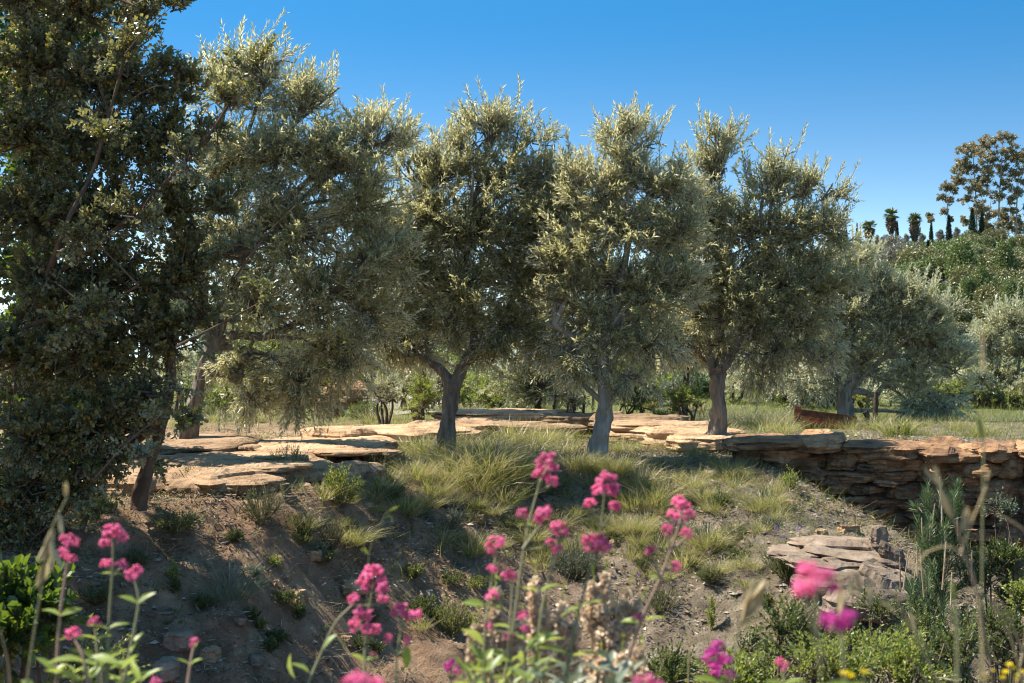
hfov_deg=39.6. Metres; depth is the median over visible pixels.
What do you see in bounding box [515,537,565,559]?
grass tuft
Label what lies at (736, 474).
herb
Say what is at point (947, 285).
hill bush
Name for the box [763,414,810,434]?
grass tuft
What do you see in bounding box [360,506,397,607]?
wild stalk
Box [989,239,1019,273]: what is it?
hill tree
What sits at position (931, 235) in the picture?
cypress
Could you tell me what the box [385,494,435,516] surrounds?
grass tuft
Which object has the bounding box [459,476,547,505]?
grass tuft
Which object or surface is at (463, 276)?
olive tree
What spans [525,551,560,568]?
grass tuft
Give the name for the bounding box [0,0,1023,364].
sky
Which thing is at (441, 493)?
herb
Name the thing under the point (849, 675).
yellow flower
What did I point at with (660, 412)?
grass tuft
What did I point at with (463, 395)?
bush
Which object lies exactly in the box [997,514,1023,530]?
wild oat
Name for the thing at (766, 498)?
grass tuft
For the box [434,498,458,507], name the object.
herb
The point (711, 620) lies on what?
herb
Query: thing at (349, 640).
rock
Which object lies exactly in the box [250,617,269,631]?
herb
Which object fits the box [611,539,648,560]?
grass tuft
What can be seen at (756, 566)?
grass tuft
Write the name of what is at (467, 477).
grass tuft
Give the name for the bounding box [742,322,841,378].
tree
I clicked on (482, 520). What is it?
rock
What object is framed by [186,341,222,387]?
bush
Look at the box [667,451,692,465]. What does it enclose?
grass tuft
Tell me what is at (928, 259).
hill bush
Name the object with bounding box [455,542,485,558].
grass tuft
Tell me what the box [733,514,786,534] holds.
grass tuft
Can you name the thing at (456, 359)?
bush
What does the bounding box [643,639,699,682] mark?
shrub
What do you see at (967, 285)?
hill tree
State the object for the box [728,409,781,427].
grass tuft
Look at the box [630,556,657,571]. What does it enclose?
herb
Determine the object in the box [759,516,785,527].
shrub
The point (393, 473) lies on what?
grass tuft
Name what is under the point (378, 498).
grass tuft
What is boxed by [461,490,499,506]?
grass tuft
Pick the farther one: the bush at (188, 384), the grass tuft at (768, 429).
the bush at (188, 384)
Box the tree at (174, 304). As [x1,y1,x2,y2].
[121,254,211,378]
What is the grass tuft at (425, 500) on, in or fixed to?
on the ground at (434, 651)
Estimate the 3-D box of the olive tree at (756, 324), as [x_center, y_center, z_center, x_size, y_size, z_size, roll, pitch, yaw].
[2.864,-0.745,16.904,2.888,4.348,1.182,0,0,0]
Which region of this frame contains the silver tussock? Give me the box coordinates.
[162,551,291,602]
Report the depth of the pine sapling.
8.95 m
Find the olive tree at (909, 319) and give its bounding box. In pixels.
[759,221,987,420]
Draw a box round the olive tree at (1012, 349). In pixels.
[952,281,1023,407]
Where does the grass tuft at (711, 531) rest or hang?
on the ground at (434, 651)
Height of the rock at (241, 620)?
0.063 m
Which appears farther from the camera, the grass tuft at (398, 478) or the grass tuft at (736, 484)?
the grass tuft at (736, 484)
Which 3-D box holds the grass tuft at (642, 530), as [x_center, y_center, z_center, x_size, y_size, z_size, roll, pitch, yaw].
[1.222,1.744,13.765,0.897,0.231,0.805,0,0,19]
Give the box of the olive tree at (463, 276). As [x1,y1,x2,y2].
[342,73,600,453]
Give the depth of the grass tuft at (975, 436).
18.62 m
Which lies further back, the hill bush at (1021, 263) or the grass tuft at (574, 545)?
the hill bush at (1021, 263)
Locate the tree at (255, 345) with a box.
[236,324,373,366]
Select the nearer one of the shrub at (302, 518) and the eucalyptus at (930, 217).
the shrub at (302, 518)
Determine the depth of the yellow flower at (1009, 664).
1.80 m
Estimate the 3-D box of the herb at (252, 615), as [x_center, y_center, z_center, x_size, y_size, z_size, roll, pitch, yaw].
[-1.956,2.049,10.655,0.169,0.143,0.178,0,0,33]
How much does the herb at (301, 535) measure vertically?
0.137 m
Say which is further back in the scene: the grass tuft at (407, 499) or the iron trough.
the iron trough
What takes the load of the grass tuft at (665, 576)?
on the ground at (434, 651)
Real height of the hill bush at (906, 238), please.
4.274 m
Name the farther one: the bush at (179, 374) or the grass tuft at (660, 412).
the bush at (179, 374)
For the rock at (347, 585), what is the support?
on the ground at (434, 651)
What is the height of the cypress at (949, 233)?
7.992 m
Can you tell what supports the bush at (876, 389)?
on the ground at (434, 651)
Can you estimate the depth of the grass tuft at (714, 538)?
13.28 m
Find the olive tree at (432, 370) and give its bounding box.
[364,151,484,419]
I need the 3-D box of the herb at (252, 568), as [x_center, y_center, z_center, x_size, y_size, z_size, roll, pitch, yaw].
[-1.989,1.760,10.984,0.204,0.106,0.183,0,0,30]
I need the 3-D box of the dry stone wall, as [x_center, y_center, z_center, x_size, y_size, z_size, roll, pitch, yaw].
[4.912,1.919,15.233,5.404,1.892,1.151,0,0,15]
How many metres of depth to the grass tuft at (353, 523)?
12.41 m
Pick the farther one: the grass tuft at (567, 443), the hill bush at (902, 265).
the hill bush at (902, 265)
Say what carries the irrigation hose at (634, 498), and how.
on the ground at (434, 651)
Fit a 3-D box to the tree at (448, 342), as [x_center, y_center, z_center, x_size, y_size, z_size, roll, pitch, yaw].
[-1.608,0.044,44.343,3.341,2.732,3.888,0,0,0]
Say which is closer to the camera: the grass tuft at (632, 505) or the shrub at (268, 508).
the shrub at (268, 508)
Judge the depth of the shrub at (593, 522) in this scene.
13.89 m
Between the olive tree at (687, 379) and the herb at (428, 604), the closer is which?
the herb at (428, 604)
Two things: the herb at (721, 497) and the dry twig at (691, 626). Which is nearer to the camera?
the dry twig at (691, 626)
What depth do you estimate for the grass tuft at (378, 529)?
12.54 m
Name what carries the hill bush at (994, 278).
on the ground at (434, 651)
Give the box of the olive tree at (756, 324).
[645,98,879,452]
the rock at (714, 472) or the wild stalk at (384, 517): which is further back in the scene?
the rock at (714, 472)
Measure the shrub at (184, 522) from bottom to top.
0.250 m
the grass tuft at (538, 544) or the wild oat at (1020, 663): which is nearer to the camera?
the wild oat at (1020, 663)
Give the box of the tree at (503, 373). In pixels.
[468,360,547,398]
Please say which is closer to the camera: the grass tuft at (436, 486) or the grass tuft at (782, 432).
the grass tuft at (436, 486)
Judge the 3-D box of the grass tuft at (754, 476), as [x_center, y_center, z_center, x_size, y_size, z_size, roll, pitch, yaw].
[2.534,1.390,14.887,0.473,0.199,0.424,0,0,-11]
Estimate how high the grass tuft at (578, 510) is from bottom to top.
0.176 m
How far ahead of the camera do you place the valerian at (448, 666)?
2.60 m
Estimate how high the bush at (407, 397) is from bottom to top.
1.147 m
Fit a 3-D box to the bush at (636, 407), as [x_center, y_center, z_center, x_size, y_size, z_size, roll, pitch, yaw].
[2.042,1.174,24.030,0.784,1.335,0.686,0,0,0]
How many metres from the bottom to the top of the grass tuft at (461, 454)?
0.430 m
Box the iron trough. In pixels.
[793,406,856,428]
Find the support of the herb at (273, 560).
on the ground at (434, 651)
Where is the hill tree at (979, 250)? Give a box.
[973,245,987,256]
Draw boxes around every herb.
[87,587,109,604]
[164,558,180,580]
[165,577,181,592]
[241,563,264,574]
[243,605,263,622]
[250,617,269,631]
[259,635,280,652]
[269,554,281,569]
[269,587,303,604]
[289,528,313,543]
[304,541,330,550]
[317,548,336,564]
[321,457,368,508]
[347,632,372,649]
[364,571,377,586]
[368,638,385,655]
[388,483,405,491]
[400,567,421,578]
[401,562,425,573]
[406,593,442,613]
[412,598,436,608]
[418,508,437,521]
[421,604,445,618]
[429,488,444,500]
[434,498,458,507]
[440,568,463,585]
[453,507,482,522]
[461,573,490,589]
[462,610,478,627]
[465,499,486,510]
[540,476,569,494]
[602,530,623,540]
[611,489,627,503]
[626,542,659,557]
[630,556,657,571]
[657,541,683,556]
[682,558,700,567]
[685,532,717,546]
[694,523,715,538]
[700,537,734,554]
[704,594,717,629]
[707,487,729,507]
[721,469,750,481]
[722,548,760,558]
[757,483,774,497]
[758,592,776,606]
[773,463,799,491]
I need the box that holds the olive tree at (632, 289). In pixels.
[508,90,720,458]
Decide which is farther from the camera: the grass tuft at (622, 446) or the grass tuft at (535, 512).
the grass tuft at (622, 446)
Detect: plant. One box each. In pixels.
[465,573,528,682]
[525,560,587,682]
[580,557,646,680]
[587,628,647,682]
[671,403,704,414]
[863,410,872,424]
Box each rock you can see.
[126,630,140,637]
[145,607,174,623]
[150,656,180,682]
[162,629,197,651]
[198,645,221,665]
[204,560,213,567]
[214,531,230,542]
[233,615,246,625]
[248,653,264,666]
[282,495,297,503]
[292,589,308,603]
[306,549,323,560]
[317,519,326,525]
[340,635,353,646]
[341,577,365,596]
[364,502,373,508]
[368,519,378,525]
[387,552,403,559]
[418,589,433,599]
[454,504,463,509]
[474,514,486,523]
[609,539,616,546]
[702,469,716,478]
[767,534,913,623]
[784,499,796,507]
[814,528,828,535]
[837,524,859,534]
[868,525,888,543]
[878,540,906,568]
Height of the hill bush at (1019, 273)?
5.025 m
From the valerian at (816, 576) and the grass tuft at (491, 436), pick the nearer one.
the valerian at (816, 576)
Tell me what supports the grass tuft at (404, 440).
on the ground at (434, 651)
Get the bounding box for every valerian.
[21,652,162,682]
[43,533,83,682]
[45,627,120,682]
[70,616,128,682]
[81,523,138,682]
[118,564,153,682]
[150,676,161,682]
[179,637,202,682]
[287,564,422,682]
[340,670,383,682]
[444,658,461,682]
[453,536,557,682]
[453,642,558,682]
[492,452,569,682]
[527,649,655,682]
[537,470,620,682]
[620,494,696,680]
[633,673,662,682]
[694,639,739,682]
[766,657,803,682]
[792,561,848,682]
[819,608,866,682]
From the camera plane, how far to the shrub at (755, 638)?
6.58 m
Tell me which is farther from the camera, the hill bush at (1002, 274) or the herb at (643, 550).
the hill bush at (1002, 274)
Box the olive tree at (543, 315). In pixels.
[510,138,633,410]
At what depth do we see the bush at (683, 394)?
20.52 m
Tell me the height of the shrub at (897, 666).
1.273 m
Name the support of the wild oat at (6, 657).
on the ground at (434, 651)
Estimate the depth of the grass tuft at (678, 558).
13.09 m
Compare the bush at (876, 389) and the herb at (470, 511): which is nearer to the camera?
the herb at (470, 511)
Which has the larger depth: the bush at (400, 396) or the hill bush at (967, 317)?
the hill bush at (967, 317)
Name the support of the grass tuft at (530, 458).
on the ground at (434, 651)
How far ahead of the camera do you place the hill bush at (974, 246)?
208.55 m
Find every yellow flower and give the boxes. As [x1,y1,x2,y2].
[839,669,867,682]
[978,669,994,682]
[999,662,1015,682]
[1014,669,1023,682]
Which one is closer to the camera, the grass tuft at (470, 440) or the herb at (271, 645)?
the herb at (271, 645)
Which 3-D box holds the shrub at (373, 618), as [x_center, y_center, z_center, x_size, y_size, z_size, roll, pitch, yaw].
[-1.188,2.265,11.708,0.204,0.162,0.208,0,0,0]
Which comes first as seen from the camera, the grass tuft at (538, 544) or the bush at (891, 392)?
the grass tuft at (538, 544)
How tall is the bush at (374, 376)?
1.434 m
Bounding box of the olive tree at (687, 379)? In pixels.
[615,152,741,415]
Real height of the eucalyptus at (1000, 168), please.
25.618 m
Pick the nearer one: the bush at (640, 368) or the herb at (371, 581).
the herb at (371, 581)
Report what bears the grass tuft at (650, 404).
on the ground at (434, 651)
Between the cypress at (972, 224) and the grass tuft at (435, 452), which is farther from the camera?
the cypress at (972, 224)
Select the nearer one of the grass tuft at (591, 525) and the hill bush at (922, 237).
the grass tuft at (591, 525)
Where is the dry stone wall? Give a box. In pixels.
[720,429,1023,578]
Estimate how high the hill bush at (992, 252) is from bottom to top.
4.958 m
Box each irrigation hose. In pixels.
[515,482,746,534]
[678,552,743,559]
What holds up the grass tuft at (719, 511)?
on the ground at (434, 651)
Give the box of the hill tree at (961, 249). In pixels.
[943,236,976,278]
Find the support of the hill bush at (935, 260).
on the ground at (434, 651)
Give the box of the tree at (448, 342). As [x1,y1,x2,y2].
[430,313,500,370]
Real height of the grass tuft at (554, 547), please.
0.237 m
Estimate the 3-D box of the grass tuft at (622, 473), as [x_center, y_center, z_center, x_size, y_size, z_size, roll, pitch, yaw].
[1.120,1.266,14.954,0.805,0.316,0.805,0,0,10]
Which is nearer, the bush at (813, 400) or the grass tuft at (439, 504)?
the grass tuft at (439, 504)
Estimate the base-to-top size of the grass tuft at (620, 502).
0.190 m
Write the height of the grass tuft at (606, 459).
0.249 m
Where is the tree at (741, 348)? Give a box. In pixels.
[712,330,759,361]
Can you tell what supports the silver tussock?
on the ground at (434, 651)
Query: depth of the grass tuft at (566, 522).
13.88 m
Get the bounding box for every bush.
[145,337,199,415]
[174,366,213,404]
[179,345,216,382]
[179,377,284,414]
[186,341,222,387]
[204,378,249,412]
[308,356,329,391]
[315,394,346,417]
[343,398,389,419]
[354,359,385,401]
[362,370,402,423]
[363,355,412,399]
[389,358,433,409]
[400,369,442,407]
[400,372,441,420]
[427,357,472,407]
[433,342,478,379]
[448,371,482,408]
[460,365,505,407]
[465,362,509,399]
[472,375,509,408]
[506,376,536,407]
[543,373,576,409]
[545,376,595,412]
[610,360,663,412]
[612,376,655,413]
[639,372,675,410]
[645,372,693,408]
[657,369,728,397]
[661,378,707,420]
[696,368,739,394]
[700,357,759,403]
[735,356,761,393]
[748,360,827,408]
[754,370,776,401]
[755,370,802,406]
[774,390,820,406]
[813,377,836,407]
[821,372,869,406]
[852,378,883,408]
[863,371,900,405]
[865,267,908,278]
[875,234,903,250]
[877,242,920,263]
[877,358,937,389]
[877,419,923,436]
[879,260,903,268]
[881,374,933,408]
[893,260,933,281]
[895,245,946,264]
[902,233,909,242]
[904,240,925,246]
[908,378,940,402]
[912,254,954,286]
[916,239,951,248]
[918,233,926,241]
[918,367,967,403]
[922,244,954,254]
[925,284,957,300]
[929,257,985,283]
[929,358,1003,386]
[934,229,944,240]
[935,237,979,245]
[935,283,955,297]
[936,253,992,283]
[939,295,978,323]
[940,376,975,407]
[945,263,991,287]
[950,321,976,337]
[952,227,960,237]
[956,232,979,237]
[962,234,986,242]
[964,229,980,235]
[964,360,1013,407]
[970,245,993,255]
[970,299,999,322]
[971,283,1023,302]
[972,382,1023,408]
[974,285,1001,300]
[976,255,995,267]
[979,275,1023,286]
[980,228,1010,241]
[980,267,1023,284]
[982,248,1023,256]
[984,315,1023,338]
[999,371,1023,409]
[1005,234,1023,248]
[1007,269,1023,276]
[1011,246,1023,251]
[1012,252,1023,269]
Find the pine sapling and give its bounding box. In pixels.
[893,475,999,682]
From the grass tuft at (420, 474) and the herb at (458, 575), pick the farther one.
the grass tuft at (420, 474)
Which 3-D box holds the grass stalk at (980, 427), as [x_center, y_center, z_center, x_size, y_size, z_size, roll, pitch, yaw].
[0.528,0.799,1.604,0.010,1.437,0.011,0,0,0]
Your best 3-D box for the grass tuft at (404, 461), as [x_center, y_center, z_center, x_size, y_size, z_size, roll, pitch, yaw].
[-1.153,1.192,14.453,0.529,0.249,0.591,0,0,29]
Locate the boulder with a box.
[324,380,369,407]
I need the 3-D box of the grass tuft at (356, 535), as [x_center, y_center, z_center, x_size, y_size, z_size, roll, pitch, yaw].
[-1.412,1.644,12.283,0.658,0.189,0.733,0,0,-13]
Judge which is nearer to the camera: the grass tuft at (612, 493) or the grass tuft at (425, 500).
the grass tuft at (425, 500)
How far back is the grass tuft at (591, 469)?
14.91 m
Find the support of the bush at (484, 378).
on the ground at (434, 651)
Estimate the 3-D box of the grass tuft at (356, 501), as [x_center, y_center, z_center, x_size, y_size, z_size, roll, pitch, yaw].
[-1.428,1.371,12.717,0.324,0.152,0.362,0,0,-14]
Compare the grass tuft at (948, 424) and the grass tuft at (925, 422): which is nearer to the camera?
the grass tuft at (948, 424)
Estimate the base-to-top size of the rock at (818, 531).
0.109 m
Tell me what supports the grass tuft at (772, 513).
on the ground at (434, 651)
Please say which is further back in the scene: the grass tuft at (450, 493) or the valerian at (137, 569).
the grass tuft at (450, 493)
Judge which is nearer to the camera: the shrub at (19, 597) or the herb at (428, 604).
the shrub at (19, 597)
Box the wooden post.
[873,392,878,421]
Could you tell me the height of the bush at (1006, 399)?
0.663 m
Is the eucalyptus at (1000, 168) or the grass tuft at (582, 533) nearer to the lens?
the grass tuft at (582, 533)
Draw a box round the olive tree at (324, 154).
[140,9,442,440]
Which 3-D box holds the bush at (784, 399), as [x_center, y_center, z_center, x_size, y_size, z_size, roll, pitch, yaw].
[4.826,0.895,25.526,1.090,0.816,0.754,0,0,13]
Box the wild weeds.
[28,429,1012,682]
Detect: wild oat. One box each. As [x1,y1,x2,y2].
[0,629,10,682]
[26,480,67,682]
[730,578,766,682]
[836,571,939,682]
[881,600,954,682]
[907,656,927,682]
[912,546,986,682]
[924,465,993,682]
[960,470,989,554]
[966,588,1023,682]
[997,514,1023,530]
[1002,602,1023,655]
[1016,643,1023,682]
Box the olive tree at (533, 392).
[465,207,595,409]
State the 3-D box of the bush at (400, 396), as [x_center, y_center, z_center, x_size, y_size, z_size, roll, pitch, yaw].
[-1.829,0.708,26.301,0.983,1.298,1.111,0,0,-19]
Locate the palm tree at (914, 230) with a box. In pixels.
[907,212,922,242]
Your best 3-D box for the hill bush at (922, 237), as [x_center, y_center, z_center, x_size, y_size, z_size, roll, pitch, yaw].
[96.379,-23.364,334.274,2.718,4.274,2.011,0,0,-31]
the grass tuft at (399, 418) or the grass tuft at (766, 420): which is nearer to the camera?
the grass tuft at (766, 420)
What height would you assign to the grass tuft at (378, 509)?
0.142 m
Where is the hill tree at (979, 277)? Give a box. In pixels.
[973,264,992,290]
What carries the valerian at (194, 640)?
on the ground at (434, 651)
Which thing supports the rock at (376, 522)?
on the ground at (434, 651)
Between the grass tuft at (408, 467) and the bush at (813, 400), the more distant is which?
the bush at (813, 400)
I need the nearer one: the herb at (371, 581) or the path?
the herb at (371, 581)
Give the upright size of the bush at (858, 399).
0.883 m
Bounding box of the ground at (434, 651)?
[0,251,1023,682]
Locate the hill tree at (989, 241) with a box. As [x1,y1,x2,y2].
[982,234,995,247]
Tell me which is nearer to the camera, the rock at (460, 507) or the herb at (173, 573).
the herb at (173, 573)
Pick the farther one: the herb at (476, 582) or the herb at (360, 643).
the herb at (476, 582)
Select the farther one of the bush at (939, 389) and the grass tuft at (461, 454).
the bush at (939, 389)
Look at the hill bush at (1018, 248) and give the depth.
257.46 m
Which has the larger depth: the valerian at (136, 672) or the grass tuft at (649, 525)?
the grass tuft at (649, 525)
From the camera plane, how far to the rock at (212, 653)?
10.05 m
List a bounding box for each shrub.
[0,552,93,682]
[37,626,150,682]
[74,580,119,605]
[118,547,150,565]
[145,504,206,534]
[172,459,216,478]
[190,593,214,609]
[223,528,244,542]
[237,482,289,524]
[263,627,291,642]
[265,440,310,462]
[287,506,318,536]
[290,598,307,621]
[318,513,345,551]
[336,445,400,467]
[359,608,377,623]
[374,485,402,501]
[431,594,475,637]
[437,504,467,529]
[494,514,521,530]
[521,504,560,524]
[542,532,605,580]
[580,513,610,529]
[604,584,632,621]
[638,585,690,613]
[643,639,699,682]
[659,511,695,537]
[684,492,702,504]
[684,640,794,682]
[696,561,723,583]
[719,527,748,542]
[735,621,794,682]
[755,594,836,682]
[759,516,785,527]
[761,538,798,583]
[763,607,928,682]
[783,630,895,682]
[848,575,914,682]
[859,621,960,682]
[893,595,949,682]
[923,603,999,682]
[951,531,1023,682]
[959,595,1023,682]
[979,489,1019,546]
[1000,569,1023,682]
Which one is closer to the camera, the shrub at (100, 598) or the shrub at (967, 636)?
the shrub at (967, 636)
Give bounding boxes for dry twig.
[658,618,682,677]
[688,568,694,682]
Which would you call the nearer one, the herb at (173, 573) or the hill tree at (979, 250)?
the herb at (173, 573)
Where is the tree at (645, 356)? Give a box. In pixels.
[610,327,674,376]
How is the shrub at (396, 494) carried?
on the ground at (434, 651)
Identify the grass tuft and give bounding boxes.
[201,408,230,420]
[202,402,222,412]
[217,400,270,419]
[224,405,277,421]
[276,512,330,531]
[293,529,318,544]
[299,475,348,500]
[329,515,356,529]
[335,518,394,546]
[339,524,377,543]
[342,406,401,423]
[342,514,363,527]
[345,491,362,503]
[347,487,370,497]
[352,466,414,492]
[362,477,396,501]
[363,499,398,512]
[364,521,392,535]
[369,408,398,420]
[376,488,430,512]
[377,462,406,479]
[382,450,451,480]
[385,427,436,450]
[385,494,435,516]
[386,468,408,482]
[387,453,427,467]
[389,462,461,495]
[392,411,410,420]
[392,425,461,457]
[392,456,423,472]
[393,530,408,538]
[394,490,421,505]
[395,449,497,482]
[396,442,477,468]
[398,431,536,471]
[402,612,441,630]
[407,484,447,508]
[412,491,456,508]
[414,424,516,453]
[415,431,568,475]
[416,478,463,499]
[416,522,466,543]
[419,438,460,457]
[421,451,534,492]
[432,426,546,455]
[432,539,452,551]
[434,523,513,553]
[439,431,565,469]
[441,483,472,505]
[444,441,557,482]
[452,527,475,539]
[454,449,561,481]
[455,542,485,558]
[458,400,483,408]
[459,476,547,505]
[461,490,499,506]
[466,496,516,515]
[470,415,544,442]
[491,535,523,547]
[492,475,534,490]
[496,420,581,443]
[499,484,519,493]
[499,516,568,541]
[501,549,517,556]
[503,449,564,479]
[507,505,543,525]
[508,433,558,453]
[510,476,551,494]
[510,504,566,524]
[512,420,586,442]
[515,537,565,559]
[521,538,549,550]
[521,551,542,563]
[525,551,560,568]
[530,540,580,561]
[533,506,582,528]
[541,434,589,452]
[544,533,581,549]
[545,443,606,469]
[545,498,566,508]
[556,469,580,484]
[558,499,605,515]
[560,451,610,471]
[561,464,586,477]
[562,535,586,552]
[565,466,606,486]
[566,444,613,468]
[568,525,599,539]
[574,527,616,540]
[575,495,601,510]
[575,512,618,532]
[576,482,647,499]
[577,510,662,533]
[578,460,608,474]
[581,452,618,465]
[586,495,617,504]
[587,451,650,477]
[587,512,629,522]
[588,452,657,473]
[588,454,620,472]
[590,449,655,470]
[592,500,610,511]
[593,457,635,473]
[598,513,666,534]
[601,481,673,510]
[602,491,635,508]
[608,464,683,486]
[609,431,646,452]
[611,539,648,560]
[614,469,694,502]
[615,522,662,543]
[618,528,682,553]
[619,533,656,548]
[622,488,691,508]
[627,512,665,533]
[632,503,665,522]
[632,557,658,576]
[637,453,674,466]
[641,560,687,579]
[642,397,664,407]
[645,432,676,450]
[649,403,669,414]
[649,501,677,514]
[650,403,667,414]
[650,536,724,568]
[655,469,686,485]
[657,521,699,536]
[662,466,690,480]
[665,488,691,497]
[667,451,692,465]
[668,470,718,488]
[672,439,721,455]
[674,409,748,426]
[674,516,749,545]
[676,540,711,554]
[677,523,742,548]
[682,480,735,500]
[682,527,736,548]
[683,535,737,555]
[687,487,731,504]
[690,448,763,472]
[691,554,752,573]
[693,464,715,477]
[694,464,759,481]
[694,489,732,512]
[698,420,746,429]
[698,453,729,465]
[704,504,732,515]
[705,485,735,495]
[714,473,753,488]
[717,454,757,469]
[718,461,757,477]
[722,552,754,567]
[725,462,767,478]
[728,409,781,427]
[729,492,781,512]
[730,408,804,430]
[731,574,757,587]
[732,480,801,508]
[733,493,749,500]
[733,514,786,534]
[736,552,768,570]
[743,466,770,482]
[743,470,809,494]
[744,422,775,432]
[748,616,773,638]
[758,500,792,518]
[759,511,791,522]
[762,496,800,510]
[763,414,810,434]
[769,595,803,610]
[771,427,795,434]
[827,418,863,429]
[843,428,863,435]
[846,411,895,429]
[862,411,932,435]
[874,416,918,431]
[909,415,938,426]
[918,428,934,435]
[930,415,975,430]
[956,418,1006,435]
[956,423,992,437]
[958,419,977,429]
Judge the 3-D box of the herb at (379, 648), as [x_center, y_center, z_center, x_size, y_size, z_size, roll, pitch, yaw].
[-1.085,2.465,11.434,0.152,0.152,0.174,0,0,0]
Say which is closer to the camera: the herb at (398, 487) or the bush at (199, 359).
the herb at (398, 487)
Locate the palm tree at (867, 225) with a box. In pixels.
[861,219,876,243]
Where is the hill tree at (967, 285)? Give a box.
[956,273,976,301]
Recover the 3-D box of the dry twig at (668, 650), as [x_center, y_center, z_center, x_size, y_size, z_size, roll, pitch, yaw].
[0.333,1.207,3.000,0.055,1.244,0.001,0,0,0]
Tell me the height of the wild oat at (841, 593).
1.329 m
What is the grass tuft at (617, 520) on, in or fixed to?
on the ground at (434, 651)
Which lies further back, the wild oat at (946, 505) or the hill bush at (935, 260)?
the hill bush at (935, 260)
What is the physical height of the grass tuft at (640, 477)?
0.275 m
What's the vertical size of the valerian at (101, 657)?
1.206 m
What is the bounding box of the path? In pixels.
[321,392,486,414]
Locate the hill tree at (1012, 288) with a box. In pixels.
[997,276,1023,310]
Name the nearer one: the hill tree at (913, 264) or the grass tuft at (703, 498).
the grass tuft at (703, 498)
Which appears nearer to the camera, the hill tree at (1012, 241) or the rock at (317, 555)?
the rock at (317, 555)
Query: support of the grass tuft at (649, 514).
on the ground at (434, 651)
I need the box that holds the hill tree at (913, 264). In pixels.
[902,262,922,282]
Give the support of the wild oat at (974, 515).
attached to the wild oat at (946, 505)
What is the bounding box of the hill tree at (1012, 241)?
[1007,236,1015,247]
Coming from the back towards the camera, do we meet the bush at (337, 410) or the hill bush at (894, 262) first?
the hill bush at (894, 262)
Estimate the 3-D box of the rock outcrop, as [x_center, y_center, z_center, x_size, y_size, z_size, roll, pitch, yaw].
[0.802,1.148,18.767,5.670,0.360,4.024,0,0,27]
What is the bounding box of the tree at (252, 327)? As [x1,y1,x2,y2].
[189,273,284,370]
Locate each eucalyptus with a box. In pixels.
[925,212,934,222]
[936,176,965,221]
[947,140,994,229]
[959,202,1023,236]
[975,130,1021,221]
[995,219,1005,238]
[1001,144,1023,234]
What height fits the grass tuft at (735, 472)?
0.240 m
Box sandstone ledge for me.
[82,426,402,497]
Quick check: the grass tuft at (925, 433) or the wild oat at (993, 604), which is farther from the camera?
the grass tuft at (925, 433)
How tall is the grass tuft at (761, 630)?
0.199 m
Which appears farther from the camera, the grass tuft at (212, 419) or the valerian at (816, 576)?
the grass tuft at (212, 419)
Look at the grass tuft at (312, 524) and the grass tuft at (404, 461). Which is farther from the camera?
the grass tuft at (404, 461)
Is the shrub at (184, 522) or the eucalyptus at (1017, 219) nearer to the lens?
the shrub at (184, 522)
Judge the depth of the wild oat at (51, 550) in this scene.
1.80 m
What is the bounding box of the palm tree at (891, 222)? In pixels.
[883,207,899,234]
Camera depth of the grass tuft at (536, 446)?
16.13 m
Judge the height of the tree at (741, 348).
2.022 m
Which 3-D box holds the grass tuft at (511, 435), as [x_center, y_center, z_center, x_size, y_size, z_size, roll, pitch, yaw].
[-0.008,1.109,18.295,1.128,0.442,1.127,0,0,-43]
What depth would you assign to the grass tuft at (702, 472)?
14.91 m
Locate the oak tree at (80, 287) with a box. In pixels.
[0,0,295,559]
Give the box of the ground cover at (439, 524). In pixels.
[1,408,1020,681]
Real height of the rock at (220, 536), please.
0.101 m
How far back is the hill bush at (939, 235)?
333.52 m
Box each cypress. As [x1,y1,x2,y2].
[895,220,898,238]
[929,221,933,241]
[945,214,952,240]
[968,207,976,233]
[978,209,984,235]
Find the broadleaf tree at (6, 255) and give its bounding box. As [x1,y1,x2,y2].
[0,0,146,474]
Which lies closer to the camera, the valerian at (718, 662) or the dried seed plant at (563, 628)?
the valerian at (718, 662)
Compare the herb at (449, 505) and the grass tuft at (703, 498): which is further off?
the grass tuft at (703, 498)
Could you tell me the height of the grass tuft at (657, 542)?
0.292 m
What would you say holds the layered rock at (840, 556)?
on the ground at (434, 651)
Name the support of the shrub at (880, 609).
on the ground at (434, 651)
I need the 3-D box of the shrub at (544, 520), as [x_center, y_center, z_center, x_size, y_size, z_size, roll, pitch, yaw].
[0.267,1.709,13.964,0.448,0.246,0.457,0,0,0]
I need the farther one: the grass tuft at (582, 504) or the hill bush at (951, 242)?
the hill bush at (951, 242)
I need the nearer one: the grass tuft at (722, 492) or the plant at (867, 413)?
the grass tuft at (722, 492)
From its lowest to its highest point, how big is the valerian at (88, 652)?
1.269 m
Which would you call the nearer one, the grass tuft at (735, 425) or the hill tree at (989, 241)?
the grass tuft at (735, 425)
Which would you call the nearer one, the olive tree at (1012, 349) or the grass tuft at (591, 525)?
the grass tuft at (591, 525)
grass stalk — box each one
[950,578,958,682]
[977,414,984,682]
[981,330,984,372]

